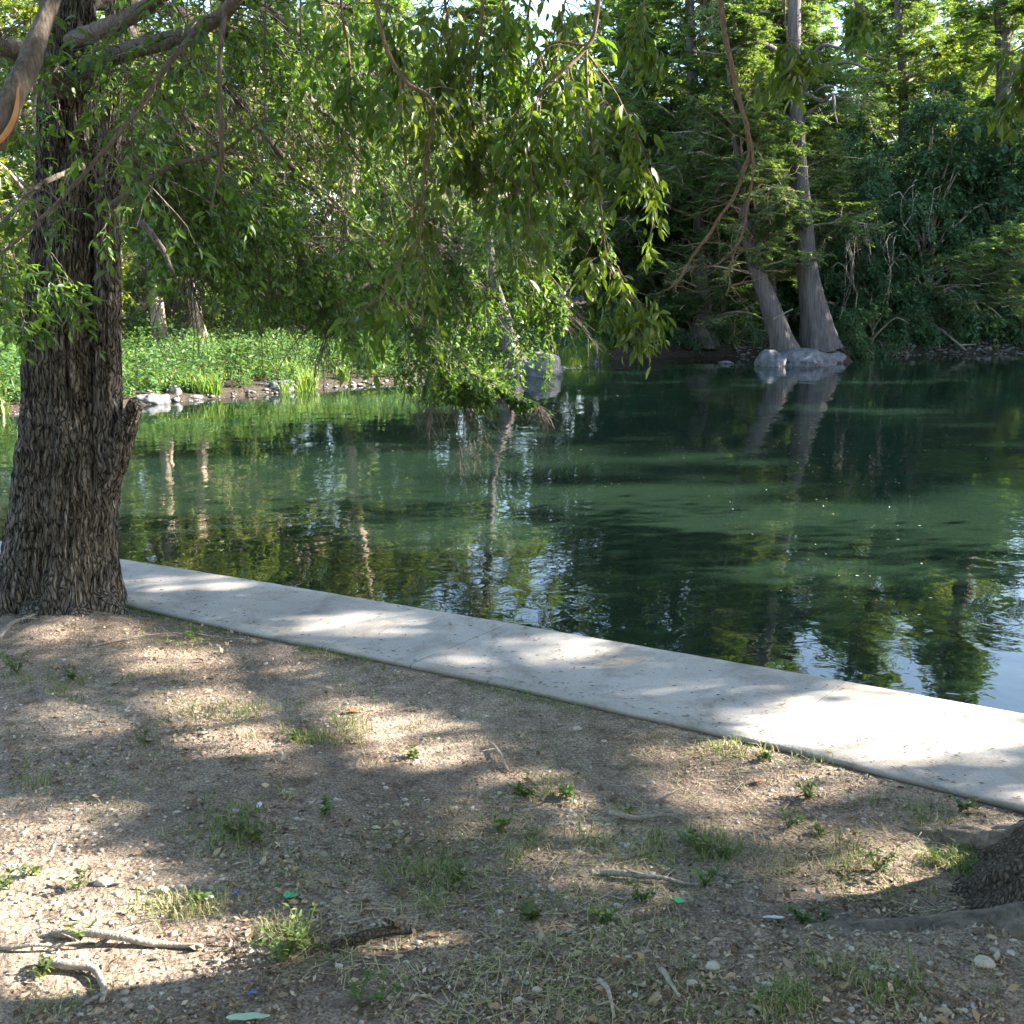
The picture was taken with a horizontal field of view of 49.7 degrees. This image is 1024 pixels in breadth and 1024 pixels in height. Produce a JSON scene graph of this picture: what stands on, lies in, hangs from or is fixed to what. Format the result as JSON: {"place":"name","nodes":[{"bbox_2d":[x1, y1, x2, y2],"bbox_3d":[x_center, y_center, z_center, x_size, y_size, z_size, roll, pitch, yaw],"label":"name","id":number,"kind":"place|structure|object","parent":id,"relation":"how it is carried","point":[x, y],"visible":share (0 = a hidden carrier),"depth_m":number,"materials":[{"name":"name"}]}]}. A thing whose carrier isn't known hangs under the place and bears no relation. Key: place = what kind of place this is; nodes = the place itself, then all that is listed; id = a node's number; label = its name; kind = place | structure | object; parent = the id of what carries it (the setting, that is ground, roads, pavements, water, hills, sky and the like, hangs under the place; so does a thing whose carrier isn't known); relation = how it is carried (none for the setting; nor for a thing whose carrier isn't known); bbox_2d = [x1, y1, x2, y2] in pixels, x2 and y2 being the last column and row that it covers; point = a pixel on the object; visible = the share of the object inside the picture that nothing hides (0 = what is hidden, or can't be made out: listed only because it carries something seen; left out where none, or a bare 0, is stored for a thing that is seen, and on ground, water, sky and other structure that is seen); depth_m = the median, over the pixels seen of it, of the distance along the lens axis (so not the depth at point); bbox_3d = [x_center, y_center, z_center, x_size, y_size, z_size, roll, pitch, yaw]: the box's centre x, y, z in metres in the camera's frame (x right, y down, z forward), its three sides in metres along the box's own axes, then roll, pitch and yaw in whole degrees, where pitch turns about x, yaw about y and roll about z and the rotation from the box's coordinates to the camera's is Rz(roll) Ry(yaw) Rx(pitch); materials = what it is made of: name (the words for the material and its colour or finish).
{"place":"outdoors","nodes":[
{"label":"outdoors","id":0,"kind":"place"},
{"bbox_2d":[0,220,1023,1023],"bbox_3d":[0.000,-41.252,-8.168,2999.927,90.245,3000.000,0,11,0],"label":"ground","id":1,"kind":"structure","parent":0,"point":[344,766],"depth_m":3.46,"materials":[{"name":"brown soil"}]},
{"bbox_2d":[0,0,38,249],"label":"leafy tree","id":2,"kind":"object","parent":1,"relation":"on","point":[7,196],"visible":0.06,"depth_m":27.15,"materials":[{"name":"green plant"}]},
{"bbox_2d":[26,952,53,979],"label":"weed","id":3,"kind":"object","parent":1,"relation":"on","point":[43,970],"visible":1,"depth_m":2.73,"materials":[{"name":"green plant"}]},
{"bbox_2d":[0,933,94,949],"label":"stick","id":4,"kind":"object","parent":1,"relation":"on","point":[12,947],"visible":1,"depth_m":2.82,"materials":[{"name":"brown wood"}]},
{"bbox_2d":[38,957,107,1005],"bbox_3d":[-1.060,1.136,2.709,0.265,0.029,0.094,10,15,41],"label":"stick","id":5,"kind":"object","parent":1,"relation":"on","point":[67,964],"visible":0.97,"depth_m":2.73,"materials":[{"name":"brown wood"}]},
{"bbox_2d":[0,0,180,319],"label":"leafy tree","id":6,"kind":"object","parent":1,"relation":"on","point":[21,13],"visible":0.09,"depth_m":22.86,"materials":[{"name":"green plant"}]},
{"bbox_2d":[2,0,216,332],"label":"leafy tree","id":7,"kind":"object","parent":1,"relation":"on","point":[99,15],"visible":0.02,"depth_m":25.56,"materials":[{"name":"green plant"}]},
{"bbox_2d":[51,925,202,948],"bbox_3d":[-0.993,1.109,2.882,0.415,0.065,0.078,1,11,7],"label":"stick","id":8,"kind":"object","parent":1,"relation":"on","point":[119,935],"visible":0.9,"depth_m":2.85,"materials":[{"name":"brown wood"}]},
{"bbox_2d":[4,64,280,360],"bbox_3d":[-7.779,-6.561,24.182,5.447,6.738,5.282,0,11,0],"label":"leafy tree","id":9,"kind":"object","parent":1,"relation":"on","point":[161,312],"visible":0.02,"depth_m":24.45,"materials":[{"name":"green plant"}]},
{"bbox_2d":[134,393,163,404],"bbox_3d":[-6.513,-1.988,19.897,0.508,0.306,0.428,0,11,0],"label":"rock","id":10,"kind":"object","parent":1,"relation":"on","point":[150,398],"visible":0.54,"depth_m":19.76,"materials":[{"name":"stone"}]},
{"bbox_2d":[89,627,243,647],"bbox_3d":[-1.641,0.590,5.292,0.697,0.030,0.221,-3,12,-13],"label":"stick","id":11,"kind":"object","parent":1,"relation":"on","point":[98,644],"visible":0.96,"depth_m":5.25,"materials":[{"name":"brown wood"}]},
{"bbox_2d":[24,6,325,357],"bbox_3d":[-7.379,-7.078,24.427,7.028,7.697,5.457,6,13,29],"label":"leafy tree","id":12,"kind":"object","parent":1,"relation":"on","point":[130,257],"visible":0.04,"depth_m":24.13,"materials":[{"name":"green plant"}]},
{"bbox_2d":[124,260,233,333],"bbox_3d":[-9.250,-5.844,30.227,3.787,3.864,3.926,-6,13,-30],"label":"shrub","id":13,"kind":"object","parent":1,"relation":"on","point":[143,311],"visible":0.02,"depth_m":29.42,"materials":[{"name":"green plant"}]},
{"bbox_2d":[122,263,268,345],"bbox_3d":[-7.821,-4.956,27.621,3.476,3.418,3.393,0,11,0],"label":"shrub","id":14,"kind":"object","parent":1,"relation":"on","point":[206,325],"visible":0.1,"depth_m":27.16,"materials":[{"name":"green plant"}]},
{"bbox_2d":[218,812,249,836],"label":"weed","id":15,"kind":"object","parent":1,"relation":"on","point":[226,825],"visible":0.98,"depth_m":3.42,"materials":[{"name":"green plant"}]},
{"bbox_2d":[226,1012,269,1019],"bbox_3d":[-0.609,1.163,2.549,0.102,0.008,0.030,0,11,0],"label":"plastic scrap","id":16,"kind":"object","parent":1,"relation":"on","point":[244,1016],"visible":1,"depth_m":2.55,"materials":[{"name":"green plastic"}]},
{"bbox_2d":[124,0,384,323],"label":"leafy tree","id":17,"kind":"object","parent":1,"relation":"on","point":[214,5],"visible":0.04,"depth_m":28.32,"materials":[{"name":"green plant"}]},
{"bbox_2d":[249,907,315,963],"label":"weed","id":18,"kind":"object","parent":1,"relation":"on","point":[280,950],"visible":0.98,"depth_m":2.77,"materials":[{"name":"green plant"}]},
{"bbox_2d":[188,56,379,258],"bbox_3d":[-7.024,-8.398,29.762,5.835,7.490,6.033,11,16,43],"label":"leafy tree","id":19,"kind":"object","parent":1,"relation":"on","point":[312,175],"visible":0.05,"depth_m":28.87,"materials":[{"name":"green plant"}]},
{"bbox_2d":[160,0,421,262],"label":"leafy tree","id":20,"kind":"object","parent":1,"relation":"on","point":[331,192],"visible":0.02,"depth_m":30.43,"materials":[{"name":"green plant"}]},
{"bbox_2d":[279,902,321,948],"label":"weed","id":21,"kind":"object","parent":1,"relation":"on","point":[305,941],"visible":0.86,"depth_m":2.84,"materials":[{"name":"green plant"}]},
{"bbox_2d":[0,0,619,624],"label":"shade tree","id":22,"kind":"object","parent":1,"relation":"on","point":[194,214],"visible":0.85,"depth_m":5.51,"materials":[{"name":"green plant"}]},
{"bbox_2d":[0,297,656,403],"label":"undergrowth","id":23,"kind":"object","parent":1,"relation":"on","point":[10,358],"visible":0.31,"depth_m":23.19,"materials":[{"name":"green plant"}]},
{"bbox_2d":[228,0,454,321],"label":"leafy tree","id":24,"kind":"object","parent":1,"relation":"on","point":[304,174],"visible":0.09,"depth_m":28.10,"materials":[{"name":"green plant"}]},
{"bbox_2d":[343,970,377,1000],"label":"weed","id":25,"kind":"object","parent":1,"relation":"on","point":[354,992],"visible":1,"depth_m":2.62,"materials":[{"name":"green plant"}]},
{"bbox_2d":[328,918,414,952],"bbox_3d":[-0.364,1.095,2.870,0.229,0.068,0.040,-5,12,-24],"label":"stick","id":26,"kind":"object","parent":1,"relation":"on","point":[377,932],"visible":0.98,"depth_m":2.86,"materials":[{"name":"brown wood"}]},
{"bbox_2d":[299,0,465,312],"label":"cypress tree","id":27,"kind":"object","parent":1,"relation":"on","point":[411,7],"visible":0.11,"depth_m":36.15,"materials":[{"name":"green plant"}]},
{"bbox_2d":[367,966,413,1002],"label":"weed","id":28,"kind":"object","parent":1,"relation":"on","point":[379,995],"visible":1,"depth_m":2.62,"materials":[{"name":"green plant"}]},
{"bbox_2d":[311,40,484,324],"bbox_3d":[-3.191,-9.152,32.025,5.204,8.428,5.424,0,11,0],"label":"leafy tree","id":29,"kind":"object","parent":1,"relation":"on","point":[459,233],"visible":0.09,"depth_m":31.34,"materials":[{"name":"green plant"}]},
{"bbox_2d":[398,253,489,341],"bbox_3d":[-2.561,-5.959,32.926,3.350,3.418,3.473,-6,13,-29],"label":"shrub","id":30,"kind":"object","parent":1,"relation":"on","point":[442,306],"visible":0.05,"depth_m":32.49,"materials":[{"name":"green plant"}]},
{"bbox_2d":[444,858,468,883],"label":"weed","id":31,"kind":"object","parent":1,"relation":"on","point":[462,874],"visible":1,"depth_m":3.13,"materials":[{"name":"green plant"}]},
{"bbox_2d":[361,99,555,305],"bbox_3d":[-1.961,-9.626,33.730,5.264,8.625,6.780,7,13,32],"label":"leafy tree","id":32,"kind":"object","parent":1,"relation":"on","point":[466,250],"visible":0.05,"depth_m":33.34,"materials":[{"name":"green plant"}]},
{"bbox_2d":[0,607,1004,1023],"bbox_3d":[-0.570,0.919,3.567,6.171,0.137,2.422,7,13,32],"label":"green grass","id":33,"kind":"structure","parent":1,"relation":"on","point":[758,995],"depth_m":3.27,"materials":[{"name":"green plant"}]},
{"bbox_2d":[0,616,1015,1023],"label":"dry grass","id":34,"kind":"structure","parent":1,"relation":"on","point":[320,734],"depth_m":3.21,"materials":[{"name":"plant"}]},
{"bbox_2d":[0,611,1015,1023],"bbox_3d":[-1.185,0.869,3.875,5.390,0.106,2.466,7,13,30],"label":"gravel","id":35,"kind":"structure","parent":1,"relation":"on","point":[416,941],"depth_m":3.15,"materials":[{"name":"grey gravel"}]},
{"bbox_2d":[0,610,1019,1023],"bbox_3d":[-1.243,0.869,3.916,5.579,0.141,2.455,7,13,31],"label":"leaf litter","id":36,"kind":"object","parent":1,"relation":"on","point":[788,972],"visible":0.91,"depth_m":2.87,"materials":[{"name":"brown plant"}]},
{"bbox_2d":[506,780,539,797],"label":"weed","id":37,"kind":"object","parent":1,"relation":"on","point":[520,788],"visible":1,"depth_m":3.68,"materials":[{"name":"green plant"}]},
{"bbox_2d":[513,895,546,922],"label":"weed","id":38,"kind":"object","parent":1,"relation":"on","point":[530,913],"visible":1,"depth_m":2.94,"materials":[{"name":"green plant"}]},
{"bbox_2d":[454,88,612,296],"bbox_3d":[0.628,-9.766,35.780,5.494,8.338,5.152,0,11,0],"label":"leafy tree","id":39,"kind":"object","parent":1,"relation":"on","point":[567,225],"visible":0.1,"depth_m":36.18,"materials":[{"name":"green plant"}]},
{"bbox_2d":[519,351,562,376],"bbox_3d":[0.707,-3.399,26.720,1.083,0.950,0.973,0,11,0],"label":"rock","id":40,"kind":"object","parent":1,"relation":"on","point":[533,371],"visible":0.42,"depth_m":26.42,"materials":[{"name":"stone"}]},
{"bbox_2d":[565,300,609,339],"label":"shrub","id":41,"kind":"object","parent":1,"relation":"on","point":[593,325],"visible":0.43,"depth_m":33.75,"materials":[{"name":"green plant"}]},
{"bbox_2d":[503,0,685,311],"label":"leafy tree","id":42,"kind":"object","parent":1,"relation":"on","point":[576,259],"visible":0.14,"depth_m":35.27,"materials":[{"name":"green plant"}]},
{"bbox_2d":[585,900,618,923],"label":"weed","id":43,"kind":"object","parent":1,"relation":"on","point":[607,915],"visible":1,"depth_m":2.93,"materials":[{"name":"green plant"}]},
{"bbox_2d":[511,0,704,191],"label":"cypress tree","id":44,"kind":"object","parent":1,"relation":"on","point":[587,32],"visible":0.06,"depth_m":38.41,"materials":[{"name":"green plant"}]},
{"bbox_2d":[579,268,654,333],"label":"shrub","id":45,"kind":"object","parent":1,"relation":"on","point":[611,280],"visible":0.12,"depth_m":36.30,"materials":[{"name":"green plant"}]},
{"bbox_2d":[596,297,642,347],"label":"shrub","id":46,"kind":"object","parent":1,"relation":"on","point":[613,316],"visible":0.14,"depth_m":34.08,"materials":[{"name":"green plant"}]},
{"bbox_2d":[627,878,661,901],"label":"weed","id":47,"kind":"object","parent":1,"relation":"on","point":[636,894],"visible":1,"depth_m":3.04,"materials":[{"name":"green plant"}]},
{"bbox_2d":[608,810,683,820],"bbox_3d":[0.427,0.992,3.522,0.244,0.072,0.054,1,11,5],"label":"stick","id":48,"kind":"object","parent":1,"relation":"on","point":[616,813],"visible":0.9,"depth_m":3.51,"materials":[{"name":"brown wood"}]},
{"bbox_2d":[580,161,714,315],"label":"leafy tree","id":49,"kind":"object","parent":1,"relation":"on","point":[672,234],"visible":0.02,"depth_m":36.57,"materials":[{"name":"green plant"}]},
{"bbox_2d":[600,868,696,885],"bbox_3d":[0.389,1.042,3.162,0.277,0.034,0.025,3,12,13],"label":"stick","id":50,"kind":"object","parent":1,"relation":"on","point":[620,873],"visible":1,"depth_m":3.16,"materials":[{"name":"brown wood"}]},
{"bbox_2d":[282,0,1023,940],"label":"shade tree","id":51,"kind":"object","parent":1,"relation":"on","point":[990,888],"visible":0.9,"depth_m":4.17,"materials":[{"name":"green plant"}]},
{"bbox_2d":[560,0,756,352],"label":"cypress tree","id":52,"kind":"object","parent":1,"relation":"on","point":[630,8],"visible":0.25,"depth_m":35.09,"materials":[{"name":"green plant"}]},
{"bbox_2d":[597,261,721,325],"bbox_3d":[5.107,-6.834,36.300,3.941,3.185,3.294,8,14,35],"label":"shrub","id":53,"kind":"object","parent":1,"relation":"on","point":[652,284],"visible":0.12,"depth_m":35.61,"materials":[{"name":"green plant"}]},
{"bbox_2d":[635,284,686,351],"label":"shrub","id":54,"kind":"object","parent":1,"relation":"on","point":[675,337],"visible":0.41,"depth_m":34.63,"materials":[{"name":"green plant"}]},
{"bbox_2d":[569,0,822,351],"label":"cypress tree","id":55,"kind":"object","parent":1,"relation":"on","point":[684,52],"visible":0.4,"depth_m":33.38,"materials":[{"name":"green plant"}]},
{"bbox_2d":[662,284,729,354],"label":"shrub","id":56,"kind":"object","parent":1,"relation":"on","point":[683,314],"visible":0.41,"depth_m":34.73,"materials":[{"name":"green plant"}]},
{"bbox_2d":[676,827,716,851],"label":"weed","id":57,"kind":"object","parent":1,"relation":"on","point":[694,843],"visible":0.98,"depth_m":3.32,"materials":[{"name":"green plant"}]},
{"bbox_2d":[665,275,744,343],"bbox_3d":[6.172,-6.474,35.983,2.935,2.826,2.489,0,11,0],"label":"shrub","id":58,"kind":"object","parent":1,"relation":"on","point":[719,335],"visible":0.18,"depth_m":35.36,"materials":[{"name":"green plant"}]},
{"bbox_2d":[689,864,725,886],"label":"weed","id":59,"kind":"object","parent":1,"relation":"on","point":[713,873],"visible":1,"depth_m":3.14,"materials":[{"name":"green plant"}]},
{"bbox_2d":[676,161,798,333],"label":"leafy tree","id":60,"kind":"object","parent":1,"relation":"on","point":[784,291],"visible":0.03,"depth_m":37.07,"materials":[{"name":"green plant"}]},
{"bbox_2d":[655,0,836,352],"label":"cypress tree","id":61,"kind":"object","parent":1,"relation":"on","point":[781,337],"visible":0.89,"depth_m":30.13,"materials":[{"name":"green plant"}]},
{"bbox_2d":[669,1,858,338],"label":"cypress tree","id":62,"kind":"object","parent":1,"relation":"on","point":[821,208],"visible":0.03,"depth_m":35.36,"materials":[{"name":"green plant"}]},
{"bbox_2d":[667,0,895,351],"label":"cypress tree","id":63,"kind":"object","parent":1,"relation":"on","point":[818,331],"visible":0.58,"depth_m":31.63,"materials":[{"name":"green plant"}]},
{"bbox_2d":[743,152,846,321],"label":"leafy tree","id":64,"kind":"object","parent":1,"relation":"on","point":[829,189],"visible":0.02,"depth_m":38.30,"materials":[{"name":"green plant"}]},
{"bbox_2d":[778,904,815,924],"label":"weed","id":65,"kind":"object","parent":1,"relation":"on","point":[803,917],"visible":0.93,"depth_m":2.91,"materials":[{"name":"green plant"}]},
{"bbox_2d":[776,265,833,332],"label":"shrub","id":66,"kind":"object","parent":1,"relation":"on","point":[792,302],"visible":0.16,"depth_m":37.62,"materials":[{"name":"green plant"}]},
{"bbox_2d":[780,348,836,366],"bbox_3d":[8.008,-4.186,30.923,2.091,0.826,2.050,11,15,43],"label":"rock","id":67,"kind":"object","parent":1,"relation":"on","point":[802,357],"visible":0.48,"depth_m":30.02,"materials":[{"name":"stone"}]},
{"bbox_2d":[757,124,895,321],"bbox_3d":[11.488,-10.388,40.883,5.749,7.932,5.793,10,15,42],"label":"leafy tree","id":68,"kind":"object","parent":1,"relation":"on","point":[856,146],"visible":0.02,"depth_m":39.57,"materials":[{"name":"green plant"}]},
{"bbox_2d":[834,306,877,358],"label":"shrub","id":69,"kind":"object","parent":1,"relation":"on","point":[850,327],"visible":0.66,"depth_m":33.84,"materials":[{"name":"green plant"}]},
{"bbox_2d":[783,150,935,335],"bbox_3d":[10.864,-8.382,35.197,4.111,6.199,4.038,-10,15,-42],"label":"leafy tree","id":70,"kind":"object","parent":1,"relation":"on","point":[863,268],"visible":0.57,"depth_m":34.87,"materials":[{"name":"green plant"}]},
{"bbox_2d":[804,0,921,168],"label":"cypress tree","id":71,"kind":"object","parent":1,"relation":"on","point":[839,37],"visible":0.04,"depth_m":69.92,"materials":[{"name":"green plant"}]},
{"bbox_2d":[826,106,918,265],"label":"leafy tree","id":72,"kind":"object","parent":1,"relation":"on","point":[879,143],"visible":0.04,"depth_m":40.90,"materials":[{"name":"green plant"}]},
{"bbox_2d":[851,844,901,872],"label":"weed","id":73,"kind":"object","parent":1,"relation":"on","point":[883,865],"visible":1,"depth_m":3.21,"materials":[{"name":"green plant"}]},
{"bbox_2d":[814,0,942,169],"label":"cypress tree","id":74,"kind":"object","parent":1,"relation":"on","point":[879,5],"visible":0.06,"depth_m":53.83,"materials":[{"name":"green plant"}]},
{"bbox_2d":[841,274,925,356],"bbox_3d":[11.673,-5.989,35.060,3.115,3.072,2.625,-6,13,-29],"label":"shrub","id":75,"kind":"object","parent":1,"relation":"on","point":[879,309],"visible":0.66,"depth_m":34.78,"materials":[{"name":"green plant"}]},
{"bbox_2d":[814,0,974,318],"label":"cypress tree","id":76,"kind":"object","parent":1,"relation":"on","point":[899,38],"visible":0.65,"depth_m":40.03,"materials":[{"name":"green plant"}]},
{"bbox_2d":[867,275,940,343],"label":"shrub","id":77,"kind":"object","parent":1,"relation":"on","point":[920,336],"visible":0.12,"depth_m":36.16,"materials":[{"name":"green plant"}]},
{"bbox_2d":[876,282,946,355],"bbox_3d":[12.831,-6.300,36.011,2.242,2.519,2.491,0,11,0],"label":"shrub","id":78,"kind":"object","parent":1,"relation":"on","point":[920,304],"visible":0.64,"depth_m":35.61,"materials":[{"name":"green plant"}]},
{"bbox_2d":[825,73,1023,348],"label":"leafy tree","id":79,"kind":"object","parent":1,"relation":"on","point":[946,216],"visible":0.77,"depth_m":35.67,"materials":[{"name":"green plant"}]},
{"bbox_2d":[842,25,1022,232],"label":"woodland tree","id":80,"kind":"object","parent":1,"relation":"on","point":[944,52],"visible":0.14,"depth_m":40.29,"materials":[{"name":"green plant"}]},
{"bbox_2d":[890,129,994,327],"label":"leafy tree","id":81,"kind":"object","parent":1,"relation":"on","point":[965,191],"visible":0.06,"depth_m":38.21,"materials":[{"name":"green plant"}]},
{"bbox_2d":[920,270,987,351],"bbox_3d":[14.450,-6.609,36.795,2.866,2.826,2.415,-8,14,-35],"label":"shrub","id":82,"kind":"object","parent":1,"relation":"on","point":[938,311],"visible":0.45,"depth_m":36.39,"materials":[{"name":"green plant"}]},
{"bbox_2d":[909,11,1012,174],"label":"cypress tree","id":83,"kind":"object","parent":1,"relation":"on","point":[972,51],"visible":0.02,"depth_m":44.81,"materials":[{"name":"green plant"}]},
{"bbox_2d":[913,0,1023,316],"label":"cypress tree","id":84,"kind":"object","parent":1,"relation":"on","point":[1003,13],"visible":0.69,"depth_m":37.00,"materials":[{"name":"green plant"}]},
{"bbox_2d":[915,0,1023,165],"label":"cypress tree","id":85,"kind":"object","parent":1,"relation":"on","point":[951,26],"visible":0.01,"depth_m":55.66,"materials":[{"name":"green plant"}]},
{"bbox_2d":[925,207,1023,319],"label":"cypress sapling","id":86,"kind":"object","parent":1,"relation":"on","point":[982,259],"visible":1,"depth_m":30.98,"materials":[{"name":"green plant"}]},
{"bbox_2d":[932,89,1023,329],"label":"leafy tree","id":87,"kind":"object","parent":1,"relation":"on","point":[1011,184],"visible":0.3,"depth_m":37.03,"materials":[{"name":"green plant"}]},
{"bbox_2d":[970,292,1023,349],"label":"shrub","id":88,"kind":"object","parent":1,"relation":"on","point":[1005,313],"visible":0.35,"depth_m":36.82,"materials":[{"name":"green plant"}]},
{"bbox_2d":[992,293,1023,344],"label":"shrub","id":89,"kind":"object","parent":1,"relation":"on","point":[1020,321],"visible":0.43,"depth_m":36.86,"materials":[{"name":"green plant"}]},
{"bbox_2d":[0,353,1023,712],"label":"water","id":90,"kind":"structure","parent":0,"point":[606,515],"depth_m":10.25,"materials":[{"name":"green liquid"}]},
{"bbox_2d":[0,541,1023,814],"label":"path","id":91,"kind":"structure","parent":0,"point":[984,743],"depth_m":4.64,"materials":[{"name":"concrete"}]},
{"bbox_2d":[129,564,1023,798],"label":"path debris","id":92,"kind":"object","parent":91,"relation":"on","point":[636,685],"visible":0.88,"depth_m":4.53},
{"bbox_2d":[0,339,1023,415],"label":"shore gravel","id":93,"kind":"structure","parent":0,"point":[738,350],"depth_m":34.96,"materials":[{"name":"stone"}]},
{"bbox_2d":[0,332,613,414],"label":"grass","id":94,"kind":"structure","parent":93,"relation":"on","point":[570,359],"depth_m":22.65,"materials":[{"name":"green plant"}]},
{"bbox_2d":[366,0,566,373],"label":"cypress tree","id":95,"kind":"object","parent":93,"relation":"on","point":[490,6],"visible":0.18,"depth_m":26.21,"materials":[{"name":"green plant"}]},
{"bbox_2d":[718,295,767,352],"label":"shrub","id":96,"kind":"object","parent":93,"relation":"on","point":[745,335],"visible":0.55,"depth_m":35.05,"materials":[{"name":"green plant"}]},
{"bbox_2d":[930,298,984,347],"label":"shrub","id":97,"kind":"object","parent":93,"relation":"on","point":[944,318],"visible":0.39,"depth_m":36.50,"materials":[{"name":"green plant"}]},
{"bbox_2d":[1,0,1023,220],"label":"sky","id":98,"kind":"structure","parent":0,"point":[552,9],"materials":[{"name":"white"}]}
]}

